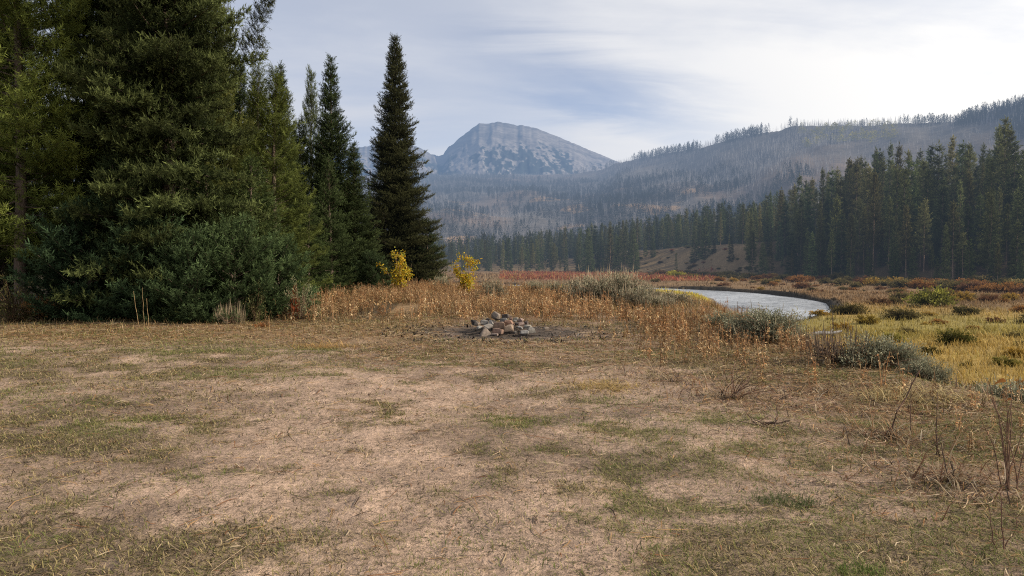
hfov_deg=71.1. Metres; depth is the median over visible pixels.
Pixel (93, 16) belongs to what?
fir tree
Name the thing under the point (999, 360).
willow shrub
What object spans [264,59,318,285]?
fir tree
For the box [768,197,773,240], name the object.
fir tree
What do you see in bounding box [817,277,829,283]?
willow shrub
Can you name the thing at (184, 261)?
bush
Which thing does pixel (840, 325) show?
willow shrub
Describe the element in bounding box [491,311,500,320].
fire ring stone
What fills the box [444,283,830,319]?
river
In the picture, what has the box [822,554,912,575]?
grass tuft
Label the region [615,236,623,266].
pine tree
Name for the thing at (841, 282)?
willow shrub
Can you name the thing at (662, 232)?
pine tree
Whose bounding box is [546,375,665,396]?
straw mat
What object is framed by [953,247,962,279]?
fir tree
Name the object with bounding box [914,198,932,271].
pine tree
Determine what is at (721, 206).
fir tree
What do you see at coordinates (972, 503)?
dry stick
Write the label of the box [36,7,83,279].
pine tree
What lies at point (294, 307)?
red leaf shrub
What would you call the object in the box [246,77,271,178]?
pine tree
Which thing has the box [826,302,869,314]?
willow shrub
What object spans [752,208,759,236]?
pine tree
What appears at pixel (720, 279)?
willow shrub
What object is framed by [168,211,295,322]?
bush
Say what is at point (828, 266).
fir tree
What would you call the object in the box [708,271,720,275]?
willow shrub
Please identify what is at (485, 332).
fire ring stone
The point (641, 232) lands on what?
pine tree
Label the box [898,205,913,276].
pine tree
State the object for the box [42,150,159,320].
fir tree
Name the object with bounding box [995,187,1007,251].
pine tree
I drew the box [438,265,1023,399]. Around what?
meadow grass
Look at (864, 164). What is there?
fir tree
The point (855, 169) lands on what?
pine tree
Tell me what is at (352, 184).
fir tree
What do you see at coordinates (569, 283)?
sagebrush
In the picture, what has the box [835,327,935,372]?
sagebrush
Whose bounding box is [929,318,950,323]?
willow shrub
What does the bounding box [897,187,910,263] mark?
fir tree
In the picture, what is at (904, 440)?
dry stick
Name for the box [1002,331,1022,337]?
willow shrub
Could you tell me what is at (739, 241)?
fir tree
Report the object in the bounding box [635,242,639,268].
fir tree
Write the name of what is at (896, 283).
willow shrub
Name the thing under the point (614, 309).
dry grass
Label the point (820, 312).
willow shrub
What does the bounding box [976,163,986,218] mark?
pine tree
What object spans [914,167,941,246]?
pine tree
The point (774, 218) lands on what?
pine tree
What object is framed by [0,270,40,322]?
leafy shrub
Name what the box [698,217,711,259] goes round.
fir tree
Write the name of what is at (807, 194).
fir tree
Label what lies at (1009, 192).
fir tree
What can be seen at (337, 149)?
fir tree
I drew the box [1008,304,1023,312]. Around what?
willow shrub
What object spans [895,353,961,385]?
sagebrush
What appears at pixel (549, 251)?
fir tree
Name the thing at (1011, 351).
willow shrub
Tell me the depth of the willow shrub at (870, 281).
124.60 m
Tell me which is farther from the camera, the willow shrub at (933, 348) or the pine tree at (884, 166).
the pine tree at (884, 166)
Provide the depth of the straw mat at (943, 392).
8.53 m
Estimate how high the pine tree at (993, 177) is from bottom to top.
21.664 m
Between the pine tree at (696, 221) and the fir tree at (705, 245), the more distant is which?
the pine tree at (696, 221)
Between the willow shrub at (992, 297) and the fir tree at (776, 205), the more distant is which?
the fir tree at (776, 205)
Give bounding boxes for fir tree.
[30,5,178,291]
[32,0,150,303]
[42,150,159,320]
[47,0,272,322]
[63,201,202,322]
[208,152,324,309]
[216,49,256,300]
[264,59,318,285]
[285,198,350,296]
[299,53,379,282]
[303,155,365,293]
[320,141,393,287]
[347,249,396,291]
[362,32,449,282]
[367,177,376,226]
[412,219,456,284]
[460,249,464,270]
[474,245,480,270]
[477,238,481,261]
[478,240,483,265]
[484,246,490,270]
[487,247,492,270]
[490,236,495,263]
[497,246,501,265]
[503,238,513,270]
[513,239,517,264]
[524,240,530,271]
[528,240,535,268]
[535,245,540,270]
[539,246,543,269]
[545,230,551,266]
[549,246,556,270]
[557,232,561,259]
[563,241,568,270]
[568,234,572,257]
[575,241,580,270]
[578,229,583,271]
[581,228,593,270]
[583,234,594,270]
[584,236,595,272]
[590,224,600,267]
[595,243,600,271]
[612,237,622,271]
[621,224,629,263]
[626,228,639,271]
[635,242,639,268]
[644,217,653,250]
[650,221,656,249]
[650,237,656,257]
[654,219,659,249]
[662,213,671,248]
[664,214,671,247]
[673,214,679,247]
[674,213,681,247]
[683,220,689,246]
[689,225,699,262]
[696,219,700,245]
[696,223,703,252]
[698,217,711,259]
[703,203,711,244]
[709,213,715,244]
[711,239,716,253]
[714,203,723,243]
[716,203,727,244]
[721,203,735,243]
[727,236,734,261]
[733,202,741,237]
[734,214,738,243]
[736,202,746,243]
[744,213,755,260]
[756,242,769,274]
[762,207,771,241]
[765,190,774,232]
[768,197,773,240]
[773,221,784,260]
[774,191,778,238]
[774,198,791,255]
[789,173,805,253]
[792,196,810,268]
[794,183,815,256]
[799,198,816,257]
[803,227,811,275]
[805,231,818,275]
[817,210,832,268]
[821,199,831,243]
[823,248,832,278]
[824,167,837,238]
[825,174,851,266]
[832,211,851,275]
[833,166,854,240]
[857,158,870,244]
[864,247,870,275]
[869,243,874,276]
[871,146,881,233]
[880,140,896,245]
[886,222,899,278]
[889,160,918,272]
[890,244,897,277]
[893,155,925,252]
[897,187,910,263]
[908,203,918,258]
[908,245,919,279]
[910,168,919,234]
[911,148,923,200]
[924,140,951,243]
[924,145,932,177]
[924,145,935,230]
[925,173,953,264]
[932,258,940,279]
[939,154,949,219]
[939,222,951,279]
[944,164,961,240]
[948,140,977,229]
[953,149,963,195]
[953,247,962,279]
[956,204,978,273]
[962,236,975,279]
[972,165,983,222]
[976,155,992,244]
[983,192,1005,265]
[984,226,1002,280]
[987,142,1002,225]
[994,124,1011,216]
[998,139,1023,242]
[1004,219,1023,278]
[1015,247,1023,280]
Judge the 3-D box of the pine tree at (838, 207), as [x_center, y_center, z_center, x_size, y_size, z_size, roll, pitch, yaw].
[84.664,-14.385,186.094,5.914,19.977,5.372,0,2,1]
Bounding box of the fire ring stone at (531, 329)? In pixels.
[527,327,535,333]
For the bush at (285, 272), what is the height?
2.799 m
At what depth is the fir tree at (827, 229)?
188.73 m
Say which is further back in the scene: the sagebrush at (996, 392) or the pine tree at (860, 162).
the pine tree at (860, 162)
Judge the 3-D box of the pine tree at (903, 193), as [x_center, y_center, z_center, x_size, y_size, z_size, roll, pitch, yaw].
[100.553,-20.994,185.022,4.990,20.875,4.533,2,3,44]
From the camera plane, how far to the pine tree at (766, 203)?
256.31 m
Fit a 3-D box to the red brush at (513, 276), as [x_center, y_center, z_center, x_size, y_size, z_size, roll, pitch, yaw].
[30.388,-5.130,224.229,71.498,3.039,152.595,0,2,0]
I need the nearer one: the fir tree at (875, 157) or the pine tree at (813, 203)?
the fir tree at (875, 157)
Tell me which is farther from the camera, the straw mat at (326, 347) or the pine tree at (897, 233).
the pine tree at (897, 233)
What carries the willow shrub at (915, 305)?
on the ground at (260, 497)
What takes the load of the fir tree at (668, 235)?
on the ground at (260, 497)
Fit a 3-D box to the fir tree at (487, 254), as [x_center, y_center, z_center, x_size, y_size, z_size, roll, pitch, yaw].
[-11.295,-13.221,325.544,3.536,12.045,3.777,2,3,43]
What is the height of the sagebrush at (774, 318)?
0.962 m
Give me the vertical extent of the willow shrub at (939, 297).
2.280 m
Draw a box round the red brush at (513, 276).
[498,267,715,281]
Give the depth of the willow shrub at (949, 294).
81.67 m
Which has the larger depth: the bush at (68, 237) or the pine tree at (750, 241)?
the pine tree at (750, 241)
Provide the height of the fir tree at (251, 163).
5.366 m
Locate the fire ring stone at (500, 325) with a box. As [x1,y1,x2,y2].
[494,322,504,328]
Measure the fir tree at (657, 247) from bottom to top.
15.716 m
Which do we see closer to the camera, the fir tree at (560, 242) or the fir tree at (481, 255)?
the fir tree at (481, 255)
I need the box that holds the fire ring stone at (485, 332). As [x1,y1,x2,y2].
[479,327,492,336]
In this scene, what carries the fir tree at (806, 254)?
on the ground at (260, 497)
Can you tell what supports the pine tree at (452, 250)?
on the ground at (260, 497)
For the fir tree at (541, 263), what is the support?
on the ground at (260, 497)
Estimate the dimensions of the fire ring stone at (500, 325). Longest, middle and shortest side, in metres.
0.251 x 0.247 x 0.146 m
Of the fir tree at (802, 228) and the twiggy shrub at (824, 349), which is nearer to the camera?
the twiggy shrub at (824, 349)
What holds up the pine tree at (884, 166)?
on the ground at (260, 497)
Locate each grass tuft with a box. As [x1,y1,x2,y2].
[254,322,271,327]
[735,481,839,513]
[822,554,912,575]
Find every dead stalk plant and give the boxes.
[725,362,770,398]
[890,370,919,435]
[935,392,937,455]
[981,378,1023,491]
[988,489,1020,548]
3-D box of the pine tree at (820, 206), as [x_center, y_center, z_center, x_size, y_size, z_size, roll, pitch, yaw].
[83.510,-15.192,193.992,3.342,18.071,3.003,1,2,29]
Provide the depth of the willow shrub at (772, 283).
130.06 m
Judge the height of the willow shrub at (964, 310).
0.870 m
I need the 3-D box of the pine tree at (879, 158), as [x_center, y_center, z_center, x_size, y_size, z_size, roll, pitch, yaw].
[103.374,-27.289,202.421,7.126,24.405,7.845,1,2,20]
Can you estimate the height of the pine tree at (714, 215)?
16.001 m
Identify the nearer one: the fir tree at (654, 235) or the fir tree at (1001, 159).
the fir tree at (1001, 159)
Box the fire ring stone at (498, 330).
[492,328,503,333]
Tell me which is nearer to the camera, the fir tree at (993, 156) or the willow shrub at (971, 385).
the willow shrub at (971, 385)
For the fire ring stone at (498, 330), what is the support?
on the ground at (260, 497)
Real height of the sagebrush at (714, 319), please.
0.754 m
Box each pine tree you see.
[0,0,74,261]
[0,0,115,314]
[0,2,63,300]
[2,0,73,200]
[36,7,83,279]
[142,6,256,195]
[155,0,276,246]
[216,63,300,269]
[235,61,332,290]
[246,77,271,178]
[289,116,318,254]
[296,64,320,219]
[448,243,455,264]
[482,240,486,266]
[499,241,506,267]
[518,235,526,260]
[518,247,524,269]
[539,229,545,258]
[561,227,567,255]
[601,226,616,268]
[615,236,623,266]
[620,220,624,252]
[627,229,633,259]
[635,216,641,248]
[638,220,642,244]
[642,221,647,249]
[659,218,665,241]
[680,209,692,243]
[692,214,698,237]
[699,205,706,232]
[709,209,715,239]
[717,211,722,244]
[735,203,746,243]
[743,211,749,250]
[745,216,757,251]
[745,229,758,263]
[746,229,759,272]
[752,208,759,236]
[756,204,763,239]
[756,218,762,244]
[763,199,767,231]
[771,199,783,240]
[773,206,775,231]
[774,187,787,233]
[785,183,800,244]
[785,189,793,230]
[788,251,793,275]
[802,180,808,215]
[804,177,816,222]
[811,188,819,233]
[815,199,826,249]
[816,167,829,224]
[817,189,824,231]
[827,195,846,266]
[827,230,835,273]
[831,166,842,210]
[841,156,858,211]
[842,170,854,229]
[845,156,864,240]
[849,198,872,269]
[853,163,859,202]
[857,156,865,195]
[857,163,878,256]
[858,167,877,248]
[863,169,885,270]
[870,181,890,251]
[873,148,886,204]
[877,158,888,229]
[882,160,896,216]
[883,197,895,268]
[885,164,905,226]
[887,216,901,268]
[888,142,904,214]
[891,173,911,226]
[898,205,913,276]
[902,149,917,236]
[912,204,932,266]
[914,157,920,196]
[914,158,936,222]
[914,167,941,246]
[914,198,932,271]
[916,166,922,209]
[941,134,961,227]
[941,198,966,277]
[951,182,966,261]
[952,231,970,278]
[955,206,963,244]
[956,141,979,233]
[962,167,977,239]
[966,145,976,183]
[972,142,989,212]
[972,151,977,205]
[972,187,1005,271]
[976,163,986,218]
[978,156,985,192]
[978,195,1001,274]
[980,157,1001,242]
[986,124,1004,199]
[988,116,1015,219]
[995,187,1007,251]
[1000,125,1019,229]
[1014,161,1023,219]
[1017,149,1023,196]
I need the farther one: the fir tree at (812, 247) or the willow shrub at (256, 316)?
the fir tree at (812, 247)
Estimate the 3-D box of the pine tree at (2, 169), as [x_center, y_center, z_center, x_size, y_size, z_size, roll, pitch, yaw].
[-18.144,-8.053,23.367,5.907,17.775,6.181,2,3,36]
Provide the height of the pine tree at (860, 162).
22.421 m
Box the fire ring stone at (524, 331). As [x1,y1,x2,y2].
[520,330,528,333]
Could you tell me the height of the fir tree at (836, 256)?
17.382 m
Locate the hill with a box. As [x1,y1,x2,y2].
[40,106,1023,257]
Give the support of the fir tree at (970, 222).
on the ground at (260, 497)
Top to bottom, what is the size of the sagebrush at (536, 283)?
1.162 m
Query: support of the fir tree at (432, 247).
on the ground at (260, 497)
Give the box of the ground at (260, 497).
[0,223,1023,575]
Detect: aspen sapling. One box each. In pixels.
[376,247,413,293]
[449,252,482,291]
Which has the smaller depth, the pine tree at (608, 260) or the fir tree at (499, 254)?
the pine tree at (608, 260)
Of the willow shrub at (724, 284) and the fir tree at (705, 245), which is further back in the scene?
the fir tree at (705, 245)
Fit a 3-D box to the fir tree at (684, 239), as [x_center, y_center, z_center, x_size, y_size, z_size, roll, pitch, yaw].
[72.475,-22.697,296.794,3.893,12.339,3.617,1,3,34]
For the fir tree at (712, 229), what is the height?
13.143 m
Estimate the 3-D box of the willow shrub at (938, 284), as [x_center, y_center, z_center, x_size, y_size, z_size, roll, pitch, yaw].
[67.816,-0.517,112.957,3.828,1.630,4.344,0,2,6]
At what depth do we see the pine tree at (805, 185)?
252.97 m
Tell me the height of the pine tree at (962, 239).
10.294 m
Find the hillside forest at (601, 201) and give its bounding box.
[410,94,1023,254]
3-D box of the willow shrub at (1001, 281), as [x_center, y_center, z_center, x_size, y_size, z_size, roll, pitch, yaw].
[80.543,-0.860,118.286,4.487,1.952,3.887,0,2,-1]
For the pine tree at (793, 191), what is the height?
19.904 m
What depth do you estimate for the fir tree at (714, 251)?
248.81 m
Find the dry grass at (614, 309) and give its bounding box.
[0,284,990,395]
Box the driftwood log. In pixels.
[811,329,841,334]
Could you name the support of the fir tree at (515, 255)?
on the ground at (260, 497)
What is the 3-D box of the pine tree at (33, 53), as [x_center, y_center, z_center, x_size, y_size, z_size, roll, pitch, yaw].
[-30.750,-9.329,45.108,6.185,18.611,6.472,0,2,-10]
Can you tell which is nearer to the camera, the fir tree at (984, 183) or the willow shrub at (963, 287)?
the willow shrub at (963, 287)
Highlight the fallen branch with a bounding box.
[737,413,789,427]
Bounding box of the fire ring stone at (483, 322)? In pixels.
[480,319,488,324]
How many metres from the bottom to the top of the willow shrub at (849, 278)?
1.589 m
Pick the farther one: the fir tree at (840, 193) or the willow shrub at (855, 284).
the fir tree at (840, 193)
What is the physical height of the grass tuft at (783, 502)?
0.106 m
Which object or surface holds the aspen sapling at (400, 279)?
on the ground at (260, 497)
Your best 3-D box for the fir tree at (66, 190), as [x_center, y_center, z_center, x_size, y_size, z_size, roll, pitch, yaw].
[-15.012,-8.127,28.668,7.696,19.695,7.517,-1,2,-30]
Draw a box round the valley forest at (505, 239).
[394,153,1019,270]
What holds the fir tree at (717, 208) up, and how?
on the ground at (260, 497)
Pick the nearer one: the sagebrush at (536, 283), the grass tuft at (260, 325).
the grass tuft at (260, 325)
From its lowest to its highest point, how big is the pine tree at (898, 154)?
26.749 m
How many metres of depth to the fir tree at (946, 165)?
188.73 m
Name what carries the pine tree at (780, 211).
on the ground at (260, 497)
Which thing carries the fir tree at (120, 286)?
on the ground at (260, 497)
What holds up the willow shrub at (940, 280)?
on the ground at (260, 497)
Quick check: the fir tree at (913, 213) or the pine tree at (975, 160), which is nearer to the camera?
the fir tree at (913, 213)
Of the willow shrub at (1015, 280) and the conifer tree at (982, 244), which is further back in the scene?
the conifer tree at (982, 244)
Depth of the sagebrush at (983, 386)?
10.39 m
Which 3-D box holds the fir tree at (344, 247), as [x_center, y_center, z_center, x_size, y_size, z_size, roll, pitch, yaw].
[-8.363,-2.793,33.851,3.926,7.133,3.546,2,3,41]
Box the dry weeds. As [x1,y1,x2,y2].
[264,277,1023,450]
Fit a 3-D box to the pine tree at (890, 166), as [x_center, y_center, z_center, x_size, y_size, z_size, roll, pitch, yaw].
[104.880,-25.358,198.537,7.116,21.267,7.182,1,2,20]
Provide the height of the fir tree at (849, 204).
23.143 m
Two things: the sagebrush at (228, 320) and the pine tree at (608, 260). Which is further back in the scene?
the pine tree at (608, 260)
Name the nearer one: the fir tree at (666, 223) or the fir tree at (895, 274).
the fir tree at (895, 274)
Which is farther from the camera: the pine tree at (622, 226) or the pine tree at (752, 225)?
the pine tree at (622, 226)
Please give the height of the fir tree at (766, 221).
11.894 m
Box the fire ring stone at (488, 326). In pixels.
[484,323,492,329]
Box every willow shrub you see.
[243,279,267,320]
[280,276,320,319]
[667,270,685,275]
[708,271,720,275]
[713,277,725,280]
[715,282,730,285]
[718,270,738,276]
[741,272,756,277]
[750,275,762,279]
[757,273,776,279]
[759,278,773,284]
[766,281,778,285]
[776,274,790,279]
[783,275,811,281]
[789,274,808,282]
[791,282,811,288]
[808,309,831,315]
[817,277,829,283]
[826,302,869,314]
[828,272,848,279]
[828,322,854,329]
[829,278,849,284]
[837,276,852,280]
[849,281,865,286]
[853,275,869,280]
[853,313,880,323]
[854,278,865,284]
[863,277,885,285]
[864,297,892,305]
[873,286,887,289]
[874,280,894,286]
[880,306,924,319]
[883,331,909,342]
[885,288,905,292]
[888,278,911,287]
[888,296,904,303]
[889,291,911,298]
[897,325,918,333]
[902,284,958,306]
[903,278,936,288]
[907,303,923,307]
[920,311,937,315]
[921,346,941,355]
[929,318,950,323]
[931,279,951,288]
[933,328,979,344]
[935,290,957,295]
[937,278,956,284]
[938,280,970,290]
[950,305,983,314]
[951,291,975,301]
[952,381,989,389]
[954,280,985,290]
[955,277,981,282]
[964,274,992,282]
[966,284,1001,292]
[976,293,1000,301]
[981,281,1023,292]
[983,316,1006,322]
[988,277,1010,284]
[990,356,1022,366]
[995,298,1008,302]
[999,278,1023,285]
[1000,292,1020,299]
[1001,346,1023,357]
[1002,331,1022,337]
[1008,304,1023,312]
[1010,285,1023,293]
[1010,318,1023,323]
[1012,379,1023,391]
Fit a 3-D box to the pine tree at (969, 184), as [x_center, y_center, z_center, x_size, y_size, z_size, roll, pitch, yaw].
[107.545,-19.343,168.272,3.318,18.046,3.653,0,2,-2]
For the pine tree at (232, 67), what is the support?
on the ground at (260, 497)
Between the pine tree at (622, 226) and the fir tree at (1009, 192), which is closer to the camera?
the fir tree at (1009, 192)
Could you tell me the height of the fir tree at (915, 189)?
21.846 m
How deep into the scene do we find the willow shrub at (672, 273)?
204.02 m
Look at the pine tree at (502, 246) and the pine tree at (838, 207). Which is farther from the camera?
the pine tree at (502, 246)
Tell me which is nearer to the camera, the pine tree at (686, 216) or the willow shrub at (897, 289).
the willow shrub at (897, 289)
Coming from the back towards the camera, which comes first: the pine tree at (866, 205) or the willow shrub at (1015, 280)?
the pine tree at (866, 205)
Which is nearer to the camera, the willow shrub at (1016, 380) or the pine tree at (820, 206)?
the willow shrub at (1016, 380)
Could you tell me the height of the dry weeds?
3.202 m
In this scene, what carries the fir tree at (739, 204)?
on the ground at (260, 497)
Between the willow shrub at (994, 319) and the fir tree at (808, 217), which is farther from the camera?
the fir tree at (808, 217)
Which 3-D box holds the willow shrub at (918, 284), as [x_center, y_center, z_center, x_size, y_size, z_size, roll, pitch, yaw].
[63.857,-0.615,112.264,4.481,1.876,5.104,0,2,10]
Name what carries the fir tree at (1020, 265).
on the ground at (260, 497)
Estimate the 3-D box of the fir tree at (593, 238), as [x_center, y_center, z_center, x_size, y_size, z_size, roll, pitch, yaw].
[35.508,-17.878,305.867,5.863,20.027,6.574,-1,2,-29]
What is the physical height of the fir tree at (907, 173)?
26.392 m
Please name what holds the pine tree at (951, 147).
on the ground at (260, 497)
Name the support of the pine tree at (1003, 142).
on the ground at (260, 497)
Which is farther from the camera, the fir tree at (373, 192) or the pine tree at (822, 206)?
the pine tree at (822, 206)
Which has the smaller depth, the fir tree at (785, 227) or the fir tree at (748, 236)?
the fir tree at (785, 227)
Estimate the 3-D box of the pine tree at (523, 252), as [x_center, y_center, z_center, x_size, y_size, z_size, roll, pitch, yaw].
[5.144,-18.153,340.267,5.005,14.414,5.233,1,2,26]
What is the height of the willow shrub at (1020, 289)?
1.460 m
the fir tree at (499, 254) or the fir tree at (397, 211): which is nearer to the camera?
the fir tree at (397, 211)
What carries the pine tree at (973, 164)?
on the ground at (260, 497)
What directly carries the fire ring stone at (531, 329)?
on the ground at (260, 497)
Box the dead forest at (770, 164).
[416,99,1023,240]
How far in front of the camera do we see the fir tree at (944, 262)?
139.97 m
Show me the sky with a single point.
(615, 80)
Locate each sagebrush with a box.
[213,297,247,324]
[428,276,451,287]
[477,275,509,300]
[520,275,549,292]
[539,276,565,293]
[557,271,599,297]
[561,269,623,301]
[590,268,655,304]
[597,264,634,287]
[616,280,667,309]
[638,292,680,309]
[640,285,676,298]
[658,287,702,306]
[696,305,737,332]
[714,306,784,339]
[731,299,813,343]
[790,325,823,343]
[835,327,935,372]
[890,350,934,369]
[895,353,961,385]
[957,373,1023,403]
[974,379,1017,395]
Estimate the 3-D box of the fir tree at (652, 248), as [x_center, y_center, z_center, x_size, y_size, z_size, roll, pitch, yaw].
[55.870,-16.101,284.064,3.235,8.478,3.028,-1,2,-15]
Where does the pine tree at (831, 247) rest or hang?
on the ground at (260, 497)
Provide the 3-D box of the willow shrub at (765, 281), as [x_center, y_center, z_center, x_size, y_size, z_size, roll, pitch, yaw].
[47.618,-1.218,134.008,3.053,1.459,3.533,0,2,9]
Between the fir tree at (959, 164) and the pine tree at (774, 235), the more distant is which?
the pine tree at (774, 235)
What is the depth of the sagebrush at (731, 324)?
15.24 m
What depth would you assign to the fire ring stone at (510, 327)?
15.69 m
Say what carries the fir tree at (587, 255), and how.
on the ground at (260, 497)
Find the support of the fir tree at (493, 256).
on the ground at (260, 497)
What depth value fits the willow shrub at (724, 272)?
193.30 m
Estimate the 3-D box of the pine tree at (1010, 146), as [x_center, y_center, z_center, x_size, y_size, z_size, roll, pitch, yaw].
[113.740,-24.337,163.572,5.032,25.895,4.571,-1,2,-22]
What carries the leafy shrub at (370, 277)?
on the ground at (260, 497)
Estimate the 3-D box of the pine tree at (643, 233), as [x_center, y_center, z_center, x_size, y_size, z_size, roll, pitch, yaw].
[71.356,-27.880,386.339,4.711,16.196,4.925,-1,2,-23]
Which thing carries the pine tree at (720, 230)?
on the ground at (260, 497)
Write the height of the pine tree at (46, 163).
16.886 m
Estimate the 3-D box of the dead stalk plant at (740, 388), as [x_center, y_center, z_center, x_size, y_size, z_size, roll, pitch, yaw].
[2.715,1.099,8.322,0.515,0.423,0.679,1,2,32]
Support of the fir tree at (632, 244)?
on the ground at (260, 497)
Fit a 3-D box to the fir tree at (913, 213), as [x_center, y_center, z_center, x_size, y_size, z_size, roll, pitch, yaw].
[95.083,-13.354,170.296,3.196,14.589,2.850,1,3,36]
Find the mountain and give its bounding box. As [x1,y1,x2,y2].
[315,122,617,175]
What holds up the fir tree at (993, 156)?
on the ground at (260, 497)
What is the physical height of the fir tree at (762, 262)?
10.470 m
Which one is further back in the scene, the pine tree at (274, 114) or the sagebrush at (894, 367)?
the pine tree at (274, 114)
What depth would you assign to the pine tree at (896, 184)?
181.32 m
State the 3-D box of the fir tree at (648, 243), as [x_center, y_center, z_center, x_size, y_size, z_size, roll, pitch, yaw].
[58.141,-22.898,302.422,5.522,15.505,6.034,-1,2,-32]
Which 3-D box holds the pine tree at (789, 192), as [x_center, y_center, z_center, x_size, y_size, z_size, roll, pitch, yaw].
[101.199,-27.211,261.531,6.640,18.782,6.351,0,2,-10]
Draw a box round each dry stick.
[864,430,885,443]
[879,431,922,440]
[948,492,993,504]
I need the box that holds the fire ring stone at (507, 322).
[504,320,514,325]
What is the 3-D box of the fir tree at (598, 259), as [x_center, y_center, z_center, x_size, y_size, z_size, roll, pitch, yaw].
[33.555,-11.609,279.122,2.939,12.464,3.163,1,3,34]
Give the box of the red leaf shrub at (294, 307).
[289,283,299,319]
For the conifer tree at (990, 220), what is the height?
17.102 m
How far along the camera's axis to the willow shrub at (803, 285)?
118.36 m
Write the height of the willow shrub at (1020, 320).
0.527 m
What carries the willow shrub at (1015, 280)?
on the ground at (260, 497)
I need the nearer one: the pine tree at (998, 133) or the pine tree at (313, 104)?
the pine tree at (313, 104)
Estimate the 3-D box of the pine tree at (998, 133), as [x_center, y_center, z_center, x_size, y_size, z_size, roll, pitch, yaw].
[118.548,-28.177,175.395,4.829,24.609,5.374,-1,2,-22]
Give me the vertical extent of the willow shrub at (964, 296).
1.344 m
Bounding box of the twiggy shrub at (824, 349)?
[797,315,872,363]
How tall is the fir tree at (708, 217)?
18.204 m
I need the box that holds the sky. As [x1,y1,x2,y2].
[20,0,1023,162]
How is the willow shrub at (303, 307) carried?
on the ground at (260, 497)
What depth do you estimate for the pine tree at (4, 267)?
29.82 m
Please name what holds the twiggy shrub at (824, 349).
on the ground at (260, 497)
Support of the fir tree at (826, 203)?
on the ground at (260, 497)
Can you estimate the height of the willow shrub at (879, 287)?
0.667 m
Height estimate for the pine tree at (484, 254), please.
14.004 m
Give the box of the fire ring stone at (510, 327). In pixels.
[505,324,513,331]
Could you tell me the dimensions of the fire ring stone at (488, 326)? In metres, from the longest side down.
0.216 x 0.180 x 0.130 m
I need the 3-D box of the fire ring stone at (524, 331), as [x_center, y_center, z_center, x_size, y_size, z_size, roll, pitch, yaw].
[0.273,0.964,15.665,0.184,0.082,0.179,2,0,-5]
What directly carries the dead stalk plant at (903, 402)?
on the ground at (260, 497)
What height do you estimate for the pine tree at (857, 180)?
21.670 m
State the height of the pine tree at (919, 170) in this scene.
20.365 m
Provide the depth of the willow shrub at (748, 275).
184.43 m
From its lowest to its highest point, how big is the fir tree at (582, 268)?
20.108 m
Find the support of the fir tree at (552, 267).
on the ground at (260, 497)
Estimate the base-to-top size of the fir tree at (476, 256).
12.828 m
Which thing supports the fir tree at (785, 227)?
on the ground at (260, 497)
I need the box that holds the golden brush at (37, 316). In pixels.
[12,290,60,320]
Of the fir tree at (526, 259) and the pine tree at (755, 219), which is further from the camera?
the fir tree at (526, 259)
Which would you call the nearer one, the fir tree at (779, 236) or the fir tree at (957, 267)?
the fir tree at (957, 267)
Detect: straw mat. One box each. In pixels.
[265,339,363,350]
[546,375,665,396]
[834,377,1010,405]
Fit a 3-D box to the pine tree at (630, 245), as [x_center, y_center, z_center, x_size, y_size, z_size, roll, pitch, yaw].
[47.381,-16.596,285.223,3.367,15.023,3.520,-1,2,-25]
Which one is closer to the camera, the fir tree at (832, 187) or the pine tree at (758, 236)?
the fir tree at (832, 187)
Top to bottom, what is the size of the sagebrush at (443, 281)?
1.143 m
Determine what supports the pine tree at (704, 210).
on the ground at (260, 497)
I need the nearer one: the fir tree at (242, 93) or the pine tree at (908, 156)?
the fir tree at (242, 93)
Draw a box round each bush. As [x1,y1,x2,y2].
[0,196,126,321]
[136,221,245,323]
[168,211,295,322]
[232,231,321,318]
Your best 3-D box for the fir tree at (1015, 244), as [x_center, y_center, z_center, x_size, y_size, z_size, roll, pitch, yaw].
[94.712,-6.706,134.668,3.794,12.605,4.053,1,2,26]
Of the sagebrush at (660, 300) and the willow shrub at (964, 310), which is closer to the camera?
the sagebrush at (660, 300)
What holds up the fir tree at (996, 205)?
on the ground at (260, 497)
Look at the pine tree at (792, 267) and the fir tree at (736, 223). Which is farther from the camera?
the fir tree at (736, 223)
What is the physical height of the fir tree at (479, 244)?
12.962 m
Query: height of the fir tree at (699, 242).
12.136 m
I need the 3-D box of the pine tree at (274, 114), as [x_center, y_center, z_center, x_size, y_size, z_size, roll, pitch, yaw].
[-8.898,-3.885,26.929,4.295,9.101,4.514,0,2,8]
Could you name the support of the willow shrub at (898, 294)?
on the ground at (260, 497)
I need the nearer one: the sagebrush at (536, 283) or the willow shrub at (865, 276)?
the sagebrush at (536, 283)
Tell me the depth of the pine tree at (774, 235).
221.00 m
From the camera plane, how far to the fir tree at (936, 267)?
144.69 m
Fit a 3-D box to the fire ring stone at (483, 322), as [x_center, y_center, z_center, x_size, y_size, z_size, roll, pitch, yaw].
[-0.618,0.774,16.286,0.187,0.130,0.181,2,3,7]
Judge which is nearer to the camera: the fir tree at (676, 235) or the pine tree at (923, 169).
the pine tree at (923, 169)
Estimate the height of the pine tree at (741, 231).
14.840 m
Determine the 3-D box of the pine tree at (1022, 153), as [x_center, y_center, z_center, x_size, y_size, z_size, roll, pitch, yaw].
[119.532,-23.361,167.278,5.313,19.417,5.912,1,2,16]
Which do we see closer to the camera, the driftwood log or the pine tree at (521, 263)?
the driftwood log

